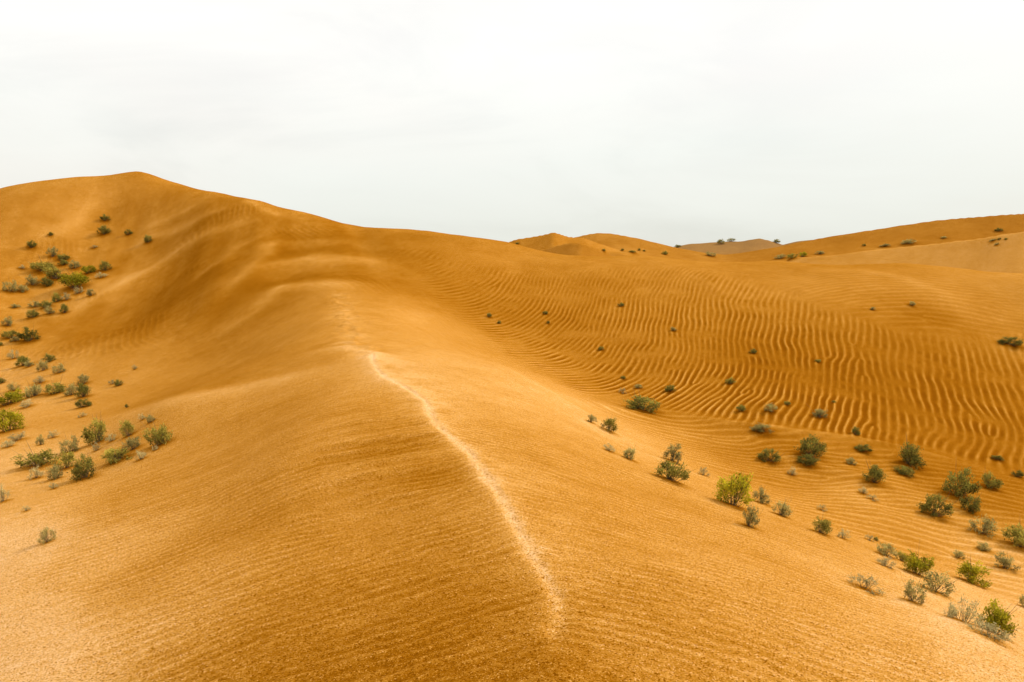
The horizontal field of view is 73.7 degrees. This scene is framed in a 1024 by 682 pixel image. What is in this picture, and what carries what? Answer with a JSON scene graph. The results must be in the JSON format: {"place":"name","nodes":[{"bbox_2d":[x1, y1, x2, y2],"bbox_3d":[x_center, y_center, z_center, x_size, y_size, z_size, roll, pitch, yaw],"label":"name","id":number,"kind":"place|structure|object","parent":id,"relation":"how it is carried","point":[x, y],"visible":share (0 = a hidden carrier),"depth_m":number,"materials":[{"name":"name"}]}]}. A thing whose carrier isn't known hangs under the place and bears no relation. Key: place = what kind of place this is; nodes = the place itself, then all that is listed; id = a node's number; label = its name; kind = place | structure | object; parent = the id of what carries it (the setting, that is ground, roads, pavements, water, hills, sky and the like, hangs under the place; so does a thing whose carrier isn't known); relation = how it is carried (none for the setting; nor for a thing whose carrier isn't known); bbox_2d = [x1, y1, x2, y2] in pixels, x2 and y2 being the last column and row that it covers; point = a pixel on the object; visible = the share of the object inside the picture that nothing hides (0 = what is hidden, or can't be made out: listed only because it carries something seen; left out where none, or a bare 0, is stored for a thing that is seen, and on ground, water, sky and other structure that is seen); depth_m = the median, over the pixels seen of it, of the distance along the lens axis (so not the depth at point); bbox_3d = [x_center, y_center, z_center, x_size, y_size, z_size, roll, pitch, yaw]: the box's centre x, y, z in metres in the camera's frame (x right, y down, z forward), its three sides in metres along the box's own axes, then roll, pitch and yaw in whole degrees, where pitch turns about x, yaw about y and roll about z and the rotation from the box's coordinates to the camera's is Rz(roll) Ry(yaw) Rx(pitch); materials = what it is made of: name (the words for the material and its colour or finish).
{"place":"outdoors","nodes":[
{"label":"outdoors","id":0,"kind":"place"},
{"bbox_2d":[0,171,1023,681],"bbox_3d":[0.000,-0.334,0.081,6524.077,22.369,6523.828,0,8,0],"label":"sand dunes","id":1,"kind":"structure","parent":0,"point":[382,455],"depth_m":24.13,"materials":[{"name":"orange sand"}]},
{"bbox_2d":[0,483,10,502],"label":"desert shrub","id":2,"kind":"object","parent":1,"relation":"on","point":[1,491],"visible":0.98,"depth_m":20.93,"materials":[{"name":"grey plant"}]},
{"bbox_2d":[1,316,13,325],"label":"desert shrub","id":3,"kind":"object","parent":1,"relation":"on","point":[10,322],"visible":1,"depth_m":64.64,"materials":[{"name":"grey plant"}]},
{"bbox_2d":[0,440,14,447],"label":"desert shrub","id":4,"kind":"object","parent":1,"relation":"on","point":[9,443],"visible":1,"depth_m":30.32,"materials":[{"name":"grey plant"}]},
{"bbox_2d":[0,275,18,292],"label":"desert shrub","id":5,"kind":"object","parent":1,"relation":"on","point":[13,288],"visible":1,"depth_m":72.50,"materials":[{"name":"grey plant"}]},
{"bbox_2d":[1,329,19,337],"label":"desert shrub","id":6,"kind":"object","parent":1,"relation":"on","point":[8,333],"visible":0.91,"depth_m":61.29,"materials":[{"name":"green plant"}]},
{"bbox_2d":[0,388,24,404],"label":"desert shrub","id":7,"kind":"object","parent":1,"relation":"on","point":[10,396],"visible":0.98,"depth_m":40.66,"materials":[{"name":"green plant"}]},
{"bbox_2d":[7,382,19,390],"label":"desert shrub","id":8,"kind":"object","parent":1,"relation":"on","point":[10,386],"visible":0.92,"depth_m":44.18,"materials":[{"name":"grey plant"}]},
{"bbox_2d":[0,408,27,431],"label":"desert shrub","id":9,"kind":"object","parent":1,"relation":"on","point":[10,415],"visible":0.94,"depth_m":33.61,"materials":[{"name":"green plant"}]},
{"bbox_2d":[6,431,24,440],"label":"desert shrub","id":10,"kind":"object","parent":1,"relation":"on","point":[18,435],"visible":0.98,"depth_m":31.35,"materials":[{"name":"grey plant"}]},
{"bbox_2d":[13,354,30,365],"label":"desert shrub","id":11,"kind":"object","parent":1,"relation":"on","point":[22,360],"visible":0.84,"depth_m":52.24,"materials":[{"name":"green plant"}]},
{"bbox_2d":[16,284,28,292],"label":"desert shrub","id":12,"kind":"object","parent":1,"relation":"on","point":[24,289],"visible":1,"depth_m":73.28,"materials":[{"name":"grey plant"}]},
{"bbox_2d":[19,399,34,407],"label":"desert shrub","id":13,"kind":"object","parent":1,"relation":"on","point":[25,404],"visible":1,"depth_m":39.50,"materials":[{"name":"grey plant"}]},
{"bbox_2d":[17,326,40,340],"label":"desert shrub","id":14,"kind":"object","parent":1,"relation":"on","point":[23,336],"visible":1,"depth_m":60.53,"materials":[{"name":"green plant"}]},
{"bbox_2d":[22,379,42,397],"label":"desert shrub","id":15,"kind":"object","parent":1,"relation":"on","point":[35,392],"visible":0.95,"depth_m":41.88,"materials":[{"name":"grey plant"}]},
{"bbox_2d":[25,274,39,285],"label":"desert shrub","id":16,"kind":"object","parent":1,"relation":"on","point":[32,280],"visible":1,"depth_m":75.00,"materials":[{"name":"green plant"}]},
{"bbox_2d":[26,306,38,317],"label":"desert shrub","id":17,"kind":"object","parent":1,"relation":"on","point":[34,314],"visible":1,"depth_m":66.54,"materials":[{"name":"green plant"}]},
{"bbox_2d":[10,445,61,466],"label":"desert shrub","id":18,"kind":"object","parent":1,"relation":"on","point":[35,458],"visible":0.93,"depth_m":25.51,"materials":[{"name":"green plant"}]},
{"bbox_2d":[27,464,45,479],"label":"desert shrub","id":19,"kind":"object","parent":1,"relation":"on","point":[35,470],"visible":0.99,"depth_m":23.71,"materials":[{"name":"grey plant"}]},
{"bbox_2d":[35,434,43,444],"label":"desert shrub","id":20,"kind":"object","parent":1,"relation":"on","point":[40,439],"visible":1,"depth_m":29.86,"materials":[{"name":"green plant"}]},
{"bbox_2d":[28,257,55,271],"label":"desert shrub","id":21,"kind":"object","parent":1,"relation":"on","point":[42,264],"visible":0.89,"depth_m":78.43,"materials":[{"name":"green plant"}]},
{"bbox_2d":[36,358,51,371],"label":"desert shrub","id":22,"kind":"object","parent":1,"relation":"on","point":[43,364],"visible":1,"depth_m":48.41,"materials":[{"name":"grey plant"}]},
{"bbox_2d":[38,300,52,307],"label":"desert shrub","id":23,"kind":"object","parent":1,"relation":"on","point":[43,302],"visible":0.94,"depth_m":69.10,"materials":[{"name":"green plant"}]},
{"bbox_2d":[36,522,55,544],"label":"desert shrub","id":24,"kind":"object","parent":1,"relation":"on","point":[44,535],"visible":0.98,"depth_m":15.65,"materials":[{"name":"green plant"}]},
{"bbox_2d":[39,276,55,285],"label":"desert shrub","id":25,"kind":"object","parent":1,"relation":"on","point":[50,282],"visible":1,"depth_m":75.23,"materials":[{"name":"green plant"}]},
{"bbox_2d":[42,306,54,313],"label":"desert shrub","id":26,"kind":"object","parent":1,"relation":"on","point":[49,309],"visible":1,"depth_m":67.34,"materials":[{"name":"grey plant"}]},
{"bbox_2d":[41,353,56,361],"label":"desert shrub","id":27,"kind":"object","parent":1,"relation":"on","point":[48,356],"visible":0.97,"depth_m":50.98,"materials":[{"name":"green plant"}]},
{"bbox_2d":[39,374,65,394],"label":"desert shrub","id":28,"kind":"object","parent":1,"relation":"on","point":[57,389],"visible":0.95,"depth_m":41.91,"materials":[{"name":"green plant"}]},
{"bbox_2d":[41,265,63,278],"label":"desert shrub","id":29,"kind":"object","parent":1,"relation":"on","point":[52,273],"visible":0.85,"depth_m":76.86,"materials":[{"name":"green plant"}]},
{"bbox_2d":[45,244,59,256],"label":"desert shrub","id":30,"kind":"object","parent":1,"relation":"on","point":[53,250],"visible":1,"depth_m":81.92,"materials":[{"name":"green plant"}]},
{"bbox_2d":[46,461,66,479],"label":"desert shrub","id":31,"kind":"object","parent":1,"relation":"on","point":[54,471],"visible":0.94,"depth_m":23.14,"materials":[{"name":"green plant"}]},
{"bbox_2d":[51,291,61,301],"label":"desert shrub","id":32,"kind":"object","parent":1,"relation":"on","point":[55,296],"visible":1,"depth_m":70.31,"materials":[{"name":"green plant"}]},
{"bbox_2d":[51,361,65,372],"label":"desert shrub","id":33,"kind":"object","parent":1,"relation":"on","point":[58,367],"visible":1,"depth_m":47.08,"materials":[{"name":"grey plant"}]},
{"bbox_2d":[45,451,78,469],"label":"desert shrub","id":34,"kind":"object","parent":1,"relation":"on","point":[69,456],"visible":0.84,"depth_m":24.62,"materials":[{"name":"green plant"}]},
{"bbox_2d":[57,253,69,259],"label":"desert shrub","id":35,"kind":"object","parent":1,"relation":"on","point":[59,256],"visible":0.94,"depth_m":81.71,"materials":[{"name":"green plant"}]},
{"bbox_2d":[59,303,68,312],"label":"desert shrub","id":36,"kind":"object","parent":1,"relation":"on","point":[64,307],"visible":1,"depth_m":67.53,"materials":[{"name":"green plant"}]},
{"bbox_2d":[51,434,81,452],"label":"desert shrub","id":37,"kind":"object","parent":1,"relation":"on","point":[73,446],"visible":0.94,"depth_m":27.32,"materials":[{"name":"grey plant"}]},
{"bbox_2d":[63,382,77,395],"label":"desert shrub","id":38,"kind":"object","parent":1,"relation":"on","point":[72,387],"visible":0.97,"depth_m":40.99,"materials":[{"name":"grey plant"}]},
{"bbox_2d":[51,265,90,288],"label":"desert shrub","id":39,"kind":"object","parent":1,"relation":"on","point":[73,279],"visible":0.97,"depth_m":73.31,"materials":[{"name":"green plant"}]},
{"bbox_2d":[68,260,79,268],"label":"desert shrub","id":40,"kind":"object","parent":1,"relation":"on","point":[75,264],"visible":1,"depth_m":79.94,"materials":[{"name":"green plant"}]},
{"bbox_2d":[73,374,89,384],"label":"desert shrub","id":41,"kind":"object","parent":1,"relation":"on","point":[81,379],"visible":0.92,"depth_m":43.54,"materials":[{"name":"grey plant"}]},
{"bbox_2d":[72,380,91,396],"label":"desert shrub","id":42,"kind":"object","parent":1,"relation":"on","point":[82,390],"visible":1,"depth_m":40.12,"materials":[{"name":"green plant"}]},
{"bbox_2d":[72,398,92,407],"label":"desert shrub","id":43,"kind":"object","parent":1,"relation":"on","point":[78,404],"visible":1,"depth_m":37.71,"materials":[{"name":"green plant"}]},
{"bbox_2d":[66,452,103,482],"bbox_3d":[-14.041,4.157,22.482,1.066,0.957,1.097,4,9,29],"label":"desert shrub","id":44,"kind":"object","parent":1,"relation":"on","point":[80,470],"visible":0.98,"depth_m":22.46,"materials":[{"name":"green plant"}]},
{"bbox_2d":[80,265,96,273],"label":"desert shrub","id":45,"kind":"object","parent":1,"relation":"on","point":[85,269],"visible":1,"depth_m":78.23,"materials":[{"name":"green plant"}]},
{"bbox_2d":[80,410,106,444],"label":"desert shrub","id":46,"kind":"object","parent":1,"relation":"on","point":[90,435],"visible":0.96,"depth_m":27.90,"materials":[{"name":"green plant"}]},
{"bbox_2d":[96,221,109,233],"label":"desert shrub","id":47,"kind":"object","parent":1,"relation":"on","point":[104,230],"visible":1,"depth_m":88.23,"materials":[{"name":"green plant"}]},
{"bbox_2d":[99,261,112,269],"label":"desert shrub","id":48,"kind":"object","parent":1,"relation":"on","point":[104,266],"visible":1,"depth_m":78.91,"materials":[{"name":"green plant"}]},
{"bbox_2d":[100,446,131,464],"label":"desert shrub","id":49,"kind":"object","parent":1,"relation":"on","point":[111,454],"visible":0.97,"depth_m":23.77,"materials":[{"name":"green plant"}]},
{"bbox_2d":[118,418,134,436],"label":"desert shrub","id":50,"kind":"object","parent":1,"relation":"on","point":[127,425],"visible":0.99,"depth_m":26.95,"materials":[{"name":"green plant"}]},
{"bbox_2d":[118,433,140,450],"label":"desert shrub","id":51,"kind":"object","parent":1,"relation":"on","point":[130,441],"visible":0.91,"depth_m":24.73,"materials":[{"name":"green plant"}]},
{"bbox_2d":[139,419,173,445],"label":"desert shrub","id":52,"kind":"object","parent":1,"relation":"on","point":[162,435],"visible":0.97,"depth_m":24.23,"materials":[{"name":"green plant"}]},
{"bbox_2d":[601,417,617,431],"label":"desert shrub","id":53,"kind":"object","parent":1,"relation":"on","point":[609,424],"visible":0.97,"depth_m":25.61,"materials":[{"name":"green plant"}]},
{"bbox_2d":[617,442,636,460],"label":"desert shrub","id":54,"kind":"object","parent":1,"relation":"on","point":[631,451],"visible":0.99,"depth_m":21.17,"materials":[{"name":"grey plant"}]},
{"bbox_2d":[624,390,660,413],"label":"desert shrub","id":55,"kind":"object","parent":1,"relation":"on","point":[639,403],"visible":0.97,"depth_m":34.22,"materials":[{"name":"green plant"}]},
{"bbox_2d":[663,440,682,463],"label":"desert shrub","id":56,"kind":"object","parent":1,"relation":"on","point":[676,455],"visible":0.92,"depth_m":24.45,"materials":[{"name":"green plant"}]},
{"bbox_2d":[651,454,697,481],"bbox_3d":[4.655,3.594,19.367,1.060,0.984,1.117,-6,10,-40],"label":"desert shrub","id":57,"kind":"object","parent":1,"relation":"on","point":[671,471],"visible":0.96,"depth_m":19.42,"materials":[{"name":"green plant"}]},
{"bbox_2d":[712,472,754,506],"bbox_3d":[5.993,3.999,18.496,1.074,1.156,0.926,2,8,13],"label":"desert shrub","id":58,"kind":"object","parent":1,"relation":"on","point":[743,484],"visible":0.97,"depth_m":18.42,"materials":[{"name":"green plant"}]},
{"bbox_2d":[742,501,764,528],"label":"desert shrub","id":59,"kind":"object","parent":1,"relation":"on","point":[750,517],"visible":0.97,"depth_m":16.15,"materials":[{"name":"green plant"}]},
{"bbox_2d":[750,422,772,433],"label":"desert shrub","id":60,"kind":"object","parent":1,"relation":"on","point":[759,426],"visible":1,"depth_m":32.01,"materials":[{"name":"green plant"}]},
{"bbox_2d":[753,485,771,503],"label":"desert shrub","id":61,"kind":"object","parent":1,"relation":"on","point":[761,497],"visible":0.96,"depth_m":21.17,"materials":[{"name":"green plant"}]},
{"bbox_2d":[756,448,781,462],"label":"desert shrub","id":62,"kind":"object","parent":1,"relation":"on","point":[766,454],"visible":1,"depth_m":28.89,"materials":[{"name":"green plant"}]},
{"bbox_2d":[763,402,777,411],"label":"desert shrub","id":63,"kind":"object","parent":1,"relation":"on","point":[771,407],"visible":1,"depth_m":34.75,"materials":[{"name":"green plant"}]},
{"bbox_2d":[771,497,792,515],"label":"desert shrub","id":64,"kind":"object","parent":1,"relation":"on","point":[783,510],"visible":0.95,"depth_m":19.70,"materials":[{"name":"green plant"}]},
{"bbox_2d":[796,453,820,465],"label":"desert shrub","id":65,"kind":"object","parent":1,"relation":"on","point":[811,459],"visible":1,"depth_m":28.70,"materials":[{"name":"green plant"}]},
{"bbox_2d":[794,433,827,456],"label":"desert shrub","id":66,"kind":"object","parent":1,"relation":"on","point":[805,446],"visible":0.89,"depth_m":29.61,"materials":[{"name":"green plant"}]},
{"bbox_2d":[811,408,827,417],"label":"desert shrub","id":67,"kind":"object","parent":1,"relation":"on","point":[819,413],"visible":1,"depth_m":34.73,"materials":[{"name":"green plant"}]},
{"bbox_2d":[812,515,831,535],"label":"desert shrub","id":68,"kind":"object","parent":1,"relation":"on","point":[824,526],"visible":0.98,"depth_m":18.47,"materials":[{"name":"green plant"}]},
{"bbox_2d":[837,528,850,537],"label":"desert shrub","id":69,"kind":"object","parent":1,"relation":"on","point":[841,534],"visible":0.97,"depth_m":18.78,"materials":[{"name":"grey plant"}]},
{"bbox_2d":[851,426,860,434],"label":"desert shrub","id":70,"kind":"object","parent":1,"relation":"on","point":[855,430],"visible":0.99,"depth_m":32.73,"materials":[{"name":"green plant"}]},
{"bbox_2d":[855,443,873,451],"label":"desert shrub","id":71,"kind":"object","parent":1,"relation":"on","point":[859,447],"visible":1,"depth_m":30.95,"materials":[{"name":"green plant"}]},
{"bbox_2d":[847,572,884,594],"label":"desert shrub","id":72,"kind":"object","parent":1,"relation":"on","point":[866,580],"visible":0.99,"depth_m":13.35,"materials":[{"name":"grey plant"}]},
{"bbox_2d":[862,460,887,482],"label":"desert shrub","id":73,"kind":"object","parent":1,"relation":"on","point":[875,473],"visible":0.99,"depth_m":27.18,"materials":[{"name":"green plant"}]},
{"bbox_2d":[876,555,896,568],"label":"desert shrub","id":74,"kind":"object","parent":1,"relation":"on","point":[884,559],"visible":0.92,"depth_m":16.29,"materials":[{"name":"grey plant"}]},
{"bbox_2d":[877,541,899,556],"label":"desert shrub","id":75,"kind":"object","parent":1,"relation":"on","point":[884,550],"visible":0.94,"depth_m":18.11,"materials":[{"name":"green plant"}]},
{"bbox_2d":[897,550,906,561],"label":"desert shrub","id":76,"kind":"object","parent":1,"relation":"on","point":[901,555],"visible":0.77,"depth_m":18.19,"materials":[{"name":"green plant"}]},
{"bbox_2d":[891,465,913,477],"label":"desert shrub","id":77,"kind":"object","parent":1,"relation":"on","point":[902,470],"visible":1,"depth_m":28.91,"materials":[{"name":"green plant"}]},
{"bbox_2d":[897,435,926,468],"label":"desert shrub","id":78,"kind":"object","parent":1,"relation":"on","point":[907,455],"visible":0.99,"depth_m":29.86,"materials":[{"name":"green plant"}]},
{"bbox_2d":[902,541,934,575],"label":"desert shrub","id":79,"kind":"object","parent":1,"relation":"on","point":[913,562],"visible":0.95,"depth_m":16.66,"materials":[{"name":"green plant"}]},
{"bbox_2d":[903,576,936,603],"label":"desert shrub","id":80,"kind":"object","parent":1,"relation":"on","point":[909,592],"visible":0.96,"depth_m":13.26,"materials":[{"name":"green plant"}]},
{"bbox_2d":[916,493,958,518],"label":"desert shrub","id":81,"kind":"object","parent":1,"relation":"on","point":[926,506],"visible":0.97,"depth_m":24.84,"materials":[{"name":"green plant"}]},
{"bbox_2d":[918,569,963,596],"bbox_3d":[9.463,5.304,15.173,0.962,0.657,0.706,9,8,-12],"label":"desert shrub","id":82,"kind":"object","parent":1,"relation":"on","point":[929,583],"visible":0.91,"depth_m":15.15,"materials":[{"name":"green plant"}]},
{"bbox_2d":[943,599,960,616],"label":"desert shrub","id":83,"kind":"object","parent":1,"relation":"on","point":[954,613],"visible":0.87,"depth_m":12.55,"materials":[{"name":"grey plant"}]},
{"bbox_2d":[953,549,965,558],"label":"desert shrub","id":84,"kind":"object","parent":1,"relation":"on","point":[956,552],"visible":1,"depth_m":21.15,"materials":[{"name":"green plant"}]},
{"bbox_2d":[941,467,981,497],"bbox_3d":[17.916,5.518,27.339,1.245,1.599,1.423,4,8,-1],"label":"desert shrub","id":85,"kind":"object","parent":1,"relation":"on","point":[963,484],"visible":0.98,"depth_m":27.13,"materials":[{"name":"green plant"}]},
{"bbox_2d":[947,594,986,626],"bbox_3d":[8.277,4.927,12.438,0.613,0.583,0.505,15,9,30],"label":"desert shrub","id":86,"kind":"object","parent":1,"relation":"on","point":[969,609],"visible":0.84,"depth_m":12.40,"materials":[{"name":"grey plant"}]},
{"bbox_2d":[959,489,981,513],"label":"desert shrub","id":87,"kind":"object","parent":1,"relation":"on","point":[973,506],"visible":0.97,"depth_m":25.76,"materials":[{"name":"green plant"}]},
{"bbox_2d":[955,555,992,587],"bbox_3d":[12.327,6.105,18.265,0.760,0.958,0.878,-3,8,-21],"label":"desert shrub","id":88,"kind":"object","parent":1,"relation":"on","point":[968,571],"visible":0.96,"depth_m":18.23,"materials":[{"name":"green plant"}]},
{"bbox_2d":[965,513,997,538],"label":"desert shrub","id":89,"kind":"object","parent":1,"relation":"on","point":[986,527],"visible":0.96,"depth_m":23.77,"materials":[{"name":"green plant"}]},
{"bbox_2d":[977,541,991,551],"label":"desert shrub","id":90,"kind":"object","parent":1,"relation":"on","point":[984,547],"visible":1,"depth_m":22.27,"materials":[{"name":"green plant"}]},
{"bbox_2d":[980,470,1003,489],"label":"desert shrub","id":91,"kind":"object","parent":1,"relation":"on","point":[994,483],"visible":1,"depth_m":28.72,"materials":[{"name":"green plant"}]},
{"bbox_2d":[965,620,1022,642],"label":"desert shrub","id":92,"kind":"object","parent":1,"relation":"on","point":[991,627],"visible":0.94,"depth_m":11.66,"materials":[{"name":"grey plant"}]},
{"bbox_2d":[977,598,1020,636],"bbox_3d":[8.887,4.987,12.427,0.784,0.838,0.626,-7,10,-40],"label":"desert shrub","id":93,"kind":"object","parent":1,"relation":"on","point":[1002,619],"visible":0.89,"depth_m":12.35,"materials":[{"name":"green plant"}]},
{"bbox_2d":[993,550,1020,571],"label":"desert shrub","id":94,"kind":"object","parent":1,"relation":"on","point":[1005,561],"visible":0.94,"depth_m":20.84,"materials":[{"name":"green plant"}]},
{"bbox_2d":[997,336,1023,345],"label":"desert shrub","id":95,"kind":"object","parent":1,"relation":"on","point":[1011,339],"visible":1,"depth_m":52.72,"materials":[{"name":"green plant"}]},
{"bbox_2d":[1001,522,1023,548],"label":"desert shrub","id":96,"kind":"object","parent":1,"relation":"on","point":[1017,534],"visible":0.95,"depth_m":22.95,"materials":[{"name":"green plant"}]},
{"bbox_2d":[1011,470,1023,476],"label":"desert shrub","id":97,"kind":"object","parent":1,"relation":"on","point":[1019,473],"visible":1,"depth_m":30.96,"materials":[{"name":"green plant"}]},
{"bbox_2d":[0,0,1023,246],"label":"sky","id":98,"kind":"structure","parent":0,"point":[671,123],"materials":[{"name":"white"}]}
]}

